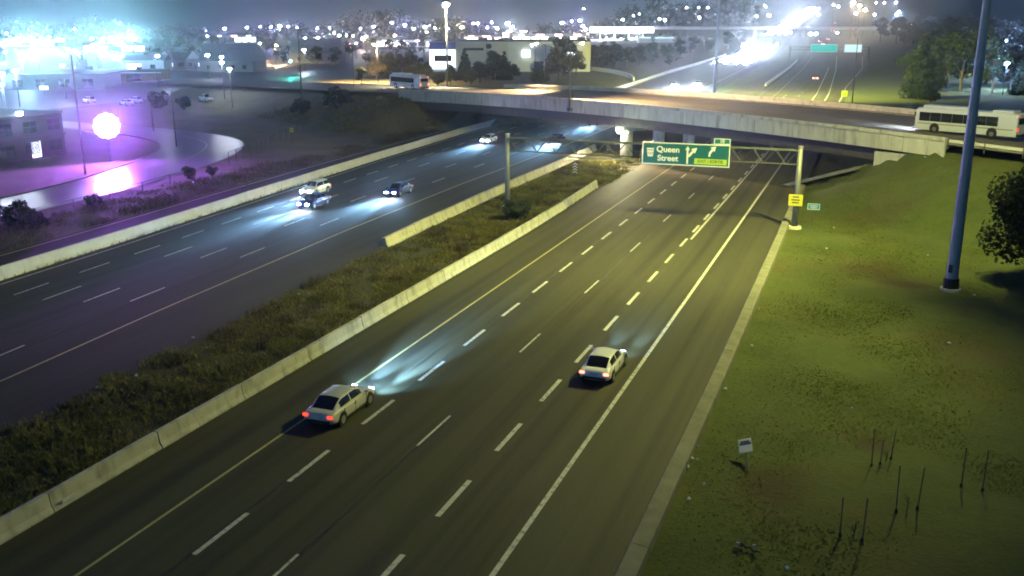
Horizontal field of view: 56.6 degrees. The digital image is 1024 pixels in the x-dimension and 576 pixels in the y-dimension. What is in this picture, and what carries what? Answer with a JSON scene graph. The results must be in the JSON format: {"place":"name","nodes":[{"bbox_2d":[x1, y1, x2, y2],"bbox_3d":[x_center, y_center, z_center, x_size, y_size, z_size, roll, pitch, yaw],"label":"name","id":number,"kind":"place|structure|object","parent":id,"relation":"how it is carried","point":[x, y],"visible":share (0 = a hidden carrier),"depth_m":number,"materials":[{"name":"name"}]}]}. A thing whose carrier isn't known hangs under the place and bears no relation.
{"place":"outdoors","nodes":[
{"label":"outdoors","id":0,"kind":"place"},
{"bbox_2d":[0,109,65,164],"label":"office building","id":1,"kind":"structure","parent":0,"point":[27,134],"depth_m":143.03,"materials":[{"name":"concrete"}]},
{"bbox_2d":[0,123,12,137],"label":"window","id":2,"kind":"structure","parent":1,"relation":"in","point":[6,130],"depth_m":138.20,"materials":[{"name":"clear glass"}]},
{"bbox_2d":[0,144,15,159],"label":"window","id":3,"kind":"structure","parent":1,"relation":"in","point":[8,151],"depth_m":138.77,"materials":[{"name":"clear glass"}]},
{"bbox_2d":[22,120,37,134],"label":"window","id":4,"kind":"structure","parent":1,"relation":"in","point":[28,127],"depth_m":142.30,"materials":[{"name":"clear glass"}]},
{"bbox_2d":[25,141,40,154],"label":"window","id":5,"kind":"structure","parent":1,"relation":"in","point":[28,148],"depth_m":142.93,"materials":[{"name":"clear glass"}]},
{"bbox_2d":[46,117,60,130],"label":"window","id":6,"kind":"structure","parent":1,"relation":"in","point":[52,124],"depth_m":146.64,"materials":[{"name":"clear glass"}]},
{"bbox_2d":[48,137,62,150],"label":"window","id":7,"kind":"structure","parent":1,"relation":"in","point":[55,144],"depth_m":147.47,"materials":[{"name":"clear glass"}]},
{"bbox_2d":[0,121,243,215],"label":"service road","id":8,"kind":"structure","parent":0,"point":[192,149],"depth_m":138.09,"materials":[{"name":"grey asphalt"}]},
{"bbox_2d":[0,109,444,251],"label":"verge grass","id":9,"kind":"structure","parent":0,"point":[265,166],"depth_m":117.54,"materials":[{"name":"green plant"}]},
{"bbox_2d":[0,129,455,265],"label":"exit ramp","id":10,"kind":"structure","parent":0,"point":[11,256],"depth_m":103.57,"materials":[{"name":"concrete"}]},
{"bbox_2d":[198,44,266,71],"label":"house","id":11,"kind":"structure","parent":0,"point":[244,58],"depth_m":409.71,"materials":[{"name":"grey concrete"}]},
{"bbox_2d":[0,0,764,36],"label":"sky","id":12,"kind":"structure","parent":0,"point":[215,15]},
{"bbox_2d":[0,0,1023,575],"bbox_3d":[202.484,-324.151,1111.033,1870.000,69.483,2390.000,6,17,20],"label":"ground","id":13,"kind":"structure","parent":0,"point":[974,528],"depth_m":68.07,"materials":[{"name":"green plant"}]},
{"bbox_2d":[0,199,35,229],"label":"shrub","id":14,"kind":"object","parent":13,"relation":"on","point":[14,214],"visible":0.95,"depth_m":93.44,"materials":[{"name":"green plant"}]},
{"bbox_2d":[22,211,51,228],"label":"shrub","id":15,"kind":"object","parent":13,"relation":"on","point":[36,219],"visible":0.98,"depth_m":94.45,"materials":[{"name":"green plant"}]},
{"bbox_2d":[0,38,74,46],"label":"shop row","id":16,"kind":"object","parent":13,"relation":"on","point":[52,42],"visible":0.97,"depth_m":843.07,"materials":[{"name":"concrete"}]},
{"bbox_2d":[0,69,121,89],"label":"long shed","id":17,"kind":"structure","parent":13,"relation":"on","point":[35,80],"depth_m":296.62,"materials":[{"name":"metal"}]},
{"bbox_2d":[70,55,85,173],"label":"lamp pole","id":18,"kind":"object","parent":13,"relation":"on","point":[82,150],"visible":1,"depth_m":127.59,"materials":[{"name":"grey metal"}]},
{"bbox_2d":[83,193,102,206],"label":"shrub","id":19,"kind":"object","parent":13,"relation":"on","point":[92,199],"visible":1,"depth_m":105.77,"materials":[{"name":"green plant"}]},
{"bbox_2d":[94,114,119,160],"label":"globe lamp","id":20,"kind":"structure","parent":13,"relation":"on","point":[107,123],"depth_m":140.27,"materials":[{"name":"glass"}]},
{"bbox_2d":[54,66,170,83],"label":"shop","id":21,"kind":"structure","parent":13,"relation":"on","point":[138,74],"depth_m":322.10,"materials":[{"name":"concrete"}]},
{"bbox_2d":[35,168,195,214],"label":"chain fence","id":22,"kind":"object","parent":13,"relation":"on","point":[113,189],"visible":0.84,"depth_m":110.62,"materials":[{"name":"metal"}]},
{"bbox_2d":[82,41,153,51],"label":"shop row","id":23,"kind":"object","parent":13,"relation":"on","point":[106,46],"visible":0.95,"depth_m":699.49,"materials":[{"name":"concrete"}]},
{"bbox_2d":[122,55,172,69],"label":"house","id":24,"kind":"structure","parent":13,"relation":"on","point":[144,61],"depth_m":413.37,"materials":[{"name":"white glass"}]},
{"bbox_2d":[147,91,170,108],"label":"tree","id":25,"kind":"object","parent":13,"relation":"on","point":[156,97],"visible":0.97,"depth_m":228.95,"materials":[{"name":"green plant"}]},
{"bbox_2d":[148,50,187,69],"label":"house","id":26,"kind":"structure","parent":13,"relation":"on","point":[175,65],"depth_m":423.16,"materials":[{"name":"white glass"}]},
{"bbox_2d":[174,96,190,109],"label":"shrub","id":27,"kind":"object","parent":13,"relation":"on","point":[184,102],"visible":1,"depth_m":226.39,"materials":[{"name":"green plant"}]},
{"bbox_2d":[175,50,200,69],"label":"house","id":28,"kind":"structure","parent":13,"relation":"on","point":[191,61],"depth_m":422.66,"materials":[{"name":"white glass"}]},
{"bbox_2d":[212,33,260,42],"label":"shop row","id":29,"kind":"object","parent":13,"relation":"on","point":[239,38],"visible":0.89,"depth_m":1001.75,"materials":[{"name":"concrete"}]},
{"bbox_2d":[0,180,597,544],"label":"median barrier","id":30,"kind":"object","parent":13,"relation":"on","point":[27,515],"visible":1,"depth_m":50.34,"materials":[{"name":"concrete"}]},
{"bbox_2d":[4,171,593,526],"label":"weed tufts","id":31,"kind":"object","parent":13,"relation":"on","point":[219,210],"visible":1,"depth_m":91.67,"materials":[{"name":"green plant"}]},
{"bbox_2d":[290,98,310,114],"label":"shrub","id":32,"kind":"object","parent":13,"relation":"on","point":[303,106],"visible":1,"depth_m":195.06,"materials":[{"name":"green plant"}]},
{"bbox_2d":[228,89,382,164],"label":"chain fence","id":33,"kind":"object","parent":13,"relation":"on","point":[294,134],"visible":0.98,"depth_m":166.97,"materials":[{"name":"metal"}]},
{"bbox_2d":[289,38,344,62],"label":"house","id":34,"kind":"structure","parent":13,"relation":"on","point":[308,44],"depth_m":500.32,"materials":[{"name":"grey concrete"}]},
{"bbox_2d":[0,149,641,516],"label":"weeds","id":35,"kind":"object","parent":13,"relation":"on","point":[63,452],"visible":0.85,"depth_m":58.20,"materials":[{"name":"green plant"}]},
{"bbox_2d":[329,47,341,66],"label":"tree","id":36,"kind":"object","parent":13,"relation":"on","point":[337,52],"visible":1,"depth_m":452.63,"materials":[{"name":"green plant"}]},
{"bbox_2d":[320,86,353,109],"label":"shrub","id":37,"kind":"object","parent":13,"relation":"on","point":[337,99],"visible":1,"depth_m":190.73,"materials":[{"name":"green plant"}]},
{"bbox_2d":[257,93,436,132],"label":"verge grass","id":38,"kind":"structure","parent":13,"relation":"on","point":[372,97],"depth_m":185.44,"materials":[{"name":"green plant"}]},
{"bbox_2d":[0,54,725,280],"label":"roadside wall","id":39,"kind":"structure","parent":13,"relation":"on","point":[16,268],"depth_m":102.48,"materials":[{"name":"concrete"}]},
{"bbox_2d":[366,56,387,79],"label":"tree","id":40,"kind":"object","parent":13,"relation":"on","point":[373,64],"visible":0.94,"depth_m":344.17,"materials":[{"name":"green plant"}]},
{"bbox_2d":[0,0,764,42],"bbox_3d":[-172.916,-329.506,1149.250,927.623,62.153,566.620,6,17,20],"label":"woods","id":41,"kind":"object","parent":13,"relation":"on","point":[349,27],"visible":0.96,"depth_m":1062.41,"materials":[{"name":"green plant"}]},
{"bbox_2d":[379,51,398,75],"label":"tree","id":42,"kind":"object","parent":13,"relation":"on","point":[388,58],"visible":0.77,"depth_m":351.35,"materials":[{"name":"green plant"}]},
{"bbox_2d":[391,53,409,72],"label":"tree","id":43,"kind":"object","parent":13,"relation":"on","point":[399,57],"visible":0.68,"depth_m":357.66,"materials":[{"name":"green plant"}]},
{"bbox_2d":[376,38,434,46],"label":"shop row","id":44,"kind":"object","parent":13,"relation":"on","point":[380,43],"visible":0.52,"depth_m":824.46,"materials":[{"name":"concrete"}]},
{"bbox_2d":[402,52,420,72],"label":"tree","id":45,"kind":"object","parent":13,"relation":"on","point":[411,62],"visible":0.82,"depth_m":357.41,"materials":[{"name":"green plant"}]},
{"bbox_2d":[0,4,828,439],"bbox_3d":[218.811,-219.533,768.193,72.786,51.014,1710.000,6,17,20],"label":"southbound carriageway","id":46,"kind":"structure","parent":13,"relation":"on","point":[72,328],"depth_m":82.12,"materials":[{"name":"grey asphalt"}]},
{"bbox_2d":[297,192,330,208],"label":"sedan","id":47,"kind":"object","parent":46,"relation":"on","point":[313,200],"visible":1,"depth_m":105.54,"materials":[{"name":"blue paint"}]},
{"bbox_2d":[300,178,330,195],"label":"hatchback","id":48,"kind":"object","parent":46,"relation":"on","point":[322,185],"visible":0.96,"depth_m":113.15,"materials":[{"name":"white paint"}]},
{"bbox_2d":[385,181,412,196],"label":"sedan","id":49,"kind":"object","parent":46,"relation":"on","point":[398,188],"visible":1,"depth_m":112.88,"materials":[{"name":"blue paint"}]},
{"bbox_2d":[142,32,702,65],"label":"woods","id":50,"kind":"object","parent":13,"relation":"on","point":[669,58],"visible":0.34,"depth_m":598.59,"materials":[{"name":"green plant"}]},
{"bbox_2d":[414,62,433,75],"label":"tree","id":51,"kind":"object","parent":13,"relation":"on","point":[426,68],"visible":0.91,"depth_m":344.66,"materials":[{"name":"green plant"}]},
{"bbox_2d":[0,4,866,575],"bbox_3d":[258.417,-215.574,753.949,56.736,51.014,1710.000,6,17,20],"label":"northbound carriageway","id":52,"kind":"structure","parent":13,"relation":"on","point":[488,432],"depth_m":48.62,"materials":[{"name":"grey asphalt"}]},
{"bbox_2d":[303,384,374,426],"bbox_3d":[-8.955,5.893,49.748,2.170,1.500,4.800,6,16,19],"label":"sedan","id":53,"kind":"object","parent":52,"relation":"on","point":[338,405],"visible":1,"depth_m":48.48,"materials":[{"name":"grey paint"}]},
{"bbox_2d":[579,347,626,382],"bbox_3d":[5.420,4.272,55.583,2.170,1.500,4.800,6,17,20],"label":"sedan","id":54,"kind":"object","parent":52,"relation":"on","point":[603,364],"visible":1,"depth_m":54.13,"materials":[{"name":"white paint"}]},
{"bbox_2d":[811,44,837,51],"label":"highway sign","id":55,"kind":"object","parent":52,"relation":"on","point":[823,47],"visible":1,"depth_m":482.29,"materials":[{"name":"teal metal"}]},
{"bbox_2d":[844,44,861,51],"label":"highway sign","id":56,"kind":"object","parent":52,"relation":"on","point":[850,48],"visible":1,"depth_m":477.62,"materials":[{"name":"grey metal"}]},
{"bbox_2d":[428,71,445,85],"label":"shrub","id":57,"kind":"object","parent":13,"relation":"on","point":[437,78],"visible":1,"depth_m":314.88,"materials":[{"name":"green plant"}]},
{"bbox_2d":[445,64,458,83],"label":"tree","id":58,"kind":"object","parent":13,"relation":"on","point":[452,70],"visible":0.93,"depth_m":320.33,"materials":[{"name":"green plant"}]},
{"bbox_2d":[455,48,472,79],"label":"tree","id":59,"kind":"object","parent":13,"relation":"on","point":[464,65],"visible":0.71,"depth_m":344.21,"materials":[{"name":"green plant"}]},
{"bbox_2d":[468,61,491,82],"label":"tree","id":60,"kind":"object","parent":13,"relation":"on","point":[481,69],"visible":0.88,"depth_m":328.09,"materials":[{"name":"green plant"}]},
{"bbox_2d":[382,144,596,247],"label":"median barrier","id":61,"kind":"object","parent":13,"relation":"on","point":[401,235],"visible":0.9,"depth_m":105.83,"materials":[{"name":"concrete"}]},
{"bbox_2d":[486,50,505,79],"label":"tree","id":62,"kind":"object","parent":13,"relation":"on","point":[493,59],"visible":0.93,"depth_m":343.22,"materials":[{"name":"green plant"}]},
{"bbox_2d":[495,51,512,80],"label":"tree","id":63,"kind":"object","parent":13,"relation":"on","point":[506,73],"visible":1,"depth_m":344.72,"materials":[{"name":"green plant"}]},
{"bbox_2d":[429,37,590,71],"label":"warehouse","id":64,"kind":"structure","parent":13,"relation":"on","point":[524,55],"depth_m":407.32,"materials":[{"name":"metal"}]},
{"bbox_2d":[501,200,531,219],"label":"shrub","id":65,"kind":"object","parent":13,"relation":"on","point":[510,210],"visible":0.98,"depth_m":98.51,"materials":[{"name":"green plant"}]},
{"bbox_2d":[502,29,537,37],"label":"shop row","id":66,"kind":"object","parent":13,"relation":"on","point":[507,33],"visible":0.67,"depth_m":1202.66,"materials":[{"name":"metal"}]},
{"bbox_2d":[512,32,586,38],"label":"shop row","id":67,"kind":"object","parent":13,"relation":"on","point":[534,35],"visible":0.66,"depth_m":818.85,"materials":[{"name":"metal"}]},
{"bbox_2d":[543,46,574,80],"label":"tree","id":68,"kind":"object","parent":13,"relation":"on","point":[561,61],"visible":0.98,"depth_m":336.95,"materials":[{"name":"green plant"}]},
{"bbox_2d":[552,36,577,75],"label":"tree","id":69,"kind":"object","parent":13,"relation":"on","point":[563,42],"visible":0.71,"depth_m":371.06,"materials":[{"name":"green plant"}]},
{"bbox_2d":[568,49,586,74],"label":"tree","id":70,"kind":"object","parent":13,"relation":"on","point":[578,55],"visible":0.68,"depth_m":379.85,"materials":[{"name":"green plant"}]},
{"bbox_2d":[591,45,601,66],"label":"tree","id":71,"kind":"object","parent":13,"relation":"on","point":[594,51],"visible":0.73,"depth_m":425.22,"materials":[{"name":"green plant"}]},
{"bbox_2d":[597,44,610,67],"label":"tree","id":72,"kind":"object","parent":13,"relation":"on","point":[603,48],"visible":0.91,"depth_m":434.94,"materials":[{"name":"green plant"}]},
{"bbox_2d":[591,67,634,81],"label":"ramp wall","id":73,"kind":"structure","parent":13,"relation":"on","point":[626,74],"depth_m":388.62,"materials":[{"name":"concrete"}]},
{"bbox_2d":[608,43,623,66],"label":"tree","id":74,"kind":"object","parent":13,"relation":"on","point":[615,48],"visible":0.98,"depth_m":452.07,"materials":[{"name":"green plant"}]},
{"bbox_2d":[590,27,653,38],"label":"station canopy","id":75,"kind":"object","parent":13,"relation":"on","point":[621,29],"visible":0.88,"depth_m":856.16,"materials":[{"name":"white metal"}]},
{"bbox_2d":[617,46,636,65],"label":"tree","id":76,"kind":"object","parent":13,"relation":"on","point":[628,52],"visible":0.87,"depth_m":458.18,"materials":[{"name":"green plant"}]},
{"bbox_2d":[501,133,803,229],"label":"sign gantry","id":77,"kind":"object","parent":13,"relation":"on","point":[793,225],"visible":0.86,"depth_m":99.42,"materials":[{"name":"metal"}]},
{"bbox_2d":[642,138,730,167],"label":"highway sign","id":78,"kind":"object","parent":77,"relation":"attached to","point":[689,154],"visible":1,"depth_m":96.18,"materials":[{"name":"teal metal"}]},
{"bbox_2d":[788,194,802,205],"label":"warning sign","id":79,"kind":"object","parent":77,"relation":"attached to","point":[795,200],"visible":1,"depth_m":94.14,"materials":[{"name":"yellow metal"}]},
{"bbox_2d":[637,36,675,42],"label":"shop","id":80,"kind":"structure","parent":13,"relation":"on","point":[664,39],"depth_m":787.41,"materials":[{"name":"metal"}]},
{"bbox_2d":[398,84,958,185],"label":"overpass","id":81,"kind":"object","parent":13,"relation":"on","point":[878,146],"visible":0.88,"depth_m":138.08,"materials":[{"name":"concrete"}]},
{"bbox_2d":[700,37,714,51],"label":"tree","id":82,"kind":"object","parent":13,"relation":"on","point":[709,43],"visible":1,"depth_m":649.33,"materials":[{"name":"green plant"}]},
{"bbox_2d":[614,185,805,575],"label":"shoulder barrier","id":83,"kind":"object","parent":13,"relation":"on","point":[634,560],"visible":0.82,"depth_m":46.22,"materials":[{"name":"concrete"}]},
{"bbox_2d":[712,0,719,92],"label":"mast","id":84,"kind":"object","parent":13,"relation":"on","point":[715,62],"visible":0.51,"depth_m":230.51,"materials":[{"name":"metal"}]},
{"bbox_2d":[738,438,752,472],"bbox_3d":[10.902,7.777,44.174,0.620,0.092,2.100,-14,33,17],"label":"notice sign","id":85,"kind":"object","parent":13,"relation":"on","point":[745,446],"visible":1,"depth_m":44.55,"materials":[{"name":"metal"}]},
{"bbox_2d":[654,27,1023,36],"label":"overpass","id":86,"kind":"object","parent":13,"relation":"on","point":[754,29],"visible":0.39,"depth_m":837.72,"materials":[{"name":"concrete"}]},
{"bbox_2d":[872,17,890,41],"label":"tree","id":87,"kind":"object","parent":13,"relation":"on","point":[881,23],"visible":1,"depth_m":755.97,"materials":[{"name":"green plant"}]},
{"bbox_2d":[890,16,906,43],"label":"tree","id":88,"kind":"object","parent":13,"relation":"on","point":[897,22],"visible":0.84,"depth_m":726.09,"materials":[{"name":"green plant"}]},
{"bbox_2d":[895,51,921,84],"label":"tree","id":89,"kind":"object","parent":13,"relation":"on","point":[906,59],"visible":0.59,"depth_m":292.00,"materials":[{"name":"green plant"}]},
{"bbox_2d":[899,22,918,50],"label":"tree","id":90,"kind":"object","parent":13,"relation":"on","point":[911,28],"visible":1,"depth_m":645.34,"materials":[{"name":"green plant"}]},
{"bbox_2d":[898,32,940,99],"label":"tree","id":91,"kind":"object","parent":13,"relation":"on","point":[920,79],"visible":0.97,"depth_m":256.38,"materials":[{"name":"green plant"}]},
{"bbox_2d":[917,20,938,44],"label":"tree","id":92,"kind":"object","parent":13,"relation":"on","point":[926,26],"visible":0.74,"depth_m":639.57,"materials":[{"name":"green plant"}]},
{"bbox_2d":[928,36,947,91],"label":"tree","id":93,"kind":"object","parent":13,"relation":"on","point":[937,54],"visible":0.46,"depth_m":287.34,"materials":[{"name":"green plant"}]},
{"bbox_2d":[930,26,954,51],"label":"tree","id":94,"kind":"object","parent":13,"relation":"on","point":[938,31],"visible":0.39,"depth_m":478.96,"materials":[{"name":"green plant"}]},
{"bbox_2d":[939,31,965,87],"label":"tree","id":95,"kind":"object","parent":13,"relation":"on","point":[946,41],"visible":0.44,"depth_m":298.80,"materials":[{"name":"green plant"}]},
{"bbox_2d":[943,16,964,29],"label":"tree","id":96,"kind":"object","parent":13,"relation":"on","point":[954,23],"visible":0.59,"depth_m":655.42,"materials":[{"name":"green plant"}]},
{"bbox_2d":[945,37,977,91],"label":"tree","id":97,"kind":"object","parent":13,"relation":"on","point":[965,48],"visible":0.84,"depth_m":284.07,"materials":[{"name":"green plant"}]},
{"bbox_2d":[939,0,991,292],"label":"mast","id":98,"kind":"object","parent":13,"relation":"on","point":[951,280],"visible":0.98,"depth_m":70.38,"materials":[{"name":"metal"}]},
{"bbox_2d":[911,11,1023,75],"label":"woods","id":99,"kind":"object","parent":13,"relation":"on","point":[1009,37],"visible":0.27,"depth_m":721.98,"materials":[{"name":"green plant"}]},
{"bbox_2d":[965,27,1004,73],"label":"tree","id":100,"kind":"object","parent":13,"relation":"on","point":[994,41],"visible":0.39,"depth_m":297.33,"materials":[{"name":"green plant"}]},
{"bbox_2d":[947,139,1023,158],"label":"guard rail","id":101,"kind":"object","parent":13,"relation":"on","point":[984,145],"visible":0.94,"depth_m":100.78,"materials":[{"name":"metal"}]},
{"bbox_2d":[982,48,1015,93],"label":"tree","id":102,"kind":"object","parent":13,"relation":"on","point":[999,58],"visible":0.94,"depth_m":276.56,"materials":[{"name":"green plant"}]},
{"bbox_2d":[975,167,1023,264],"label":"shrub","id":103,"kind":"object","parent":13,"relation":"on","point":[1012,210],"visible":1,"depth_m":73.14,"materials":[{"name":"green plant"}]},
{"bbox_2d":[996,52,1023,91],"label":"tree","id":104,"kind":"object","parent":13,"relation":"on","point":[1015,66],"visible":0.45,"depth_m":284.25,"materials":[{"name":"green plant"}]},
{"bbox_2d":[1008,57,1023,94],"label":"tree","id":105,"kind":"object","parent":13,"relation":"on","point":[1017,86],"visible":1,"depth_m":271.93,"materials":[{"name":"green plant"}]},
{"bbox_2d":[0,65,1023,153],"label":"overpass road","id":106,"kind":"structure","parent":0,"point":[898,122],"depth_m":150.80,"materials":[{"name":"concrete"}]},
{"bbox_2d":[388,72,428,88],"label":"transit bus","id":107,"kind":"object","parent":106,"relation":"on","point":[410,80],"visible":0.99,"depth_m":209.68,"materials":[{"name":"grey paint"}]},
{"bbox_2d":[914,104,1023,137],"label":"transit bus","id":108,"kind":"object","parent":106,"relation":"on","point":[934,118],"visible":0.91,"depth_m":112.39,"materials":[{"name":"grey paint"}]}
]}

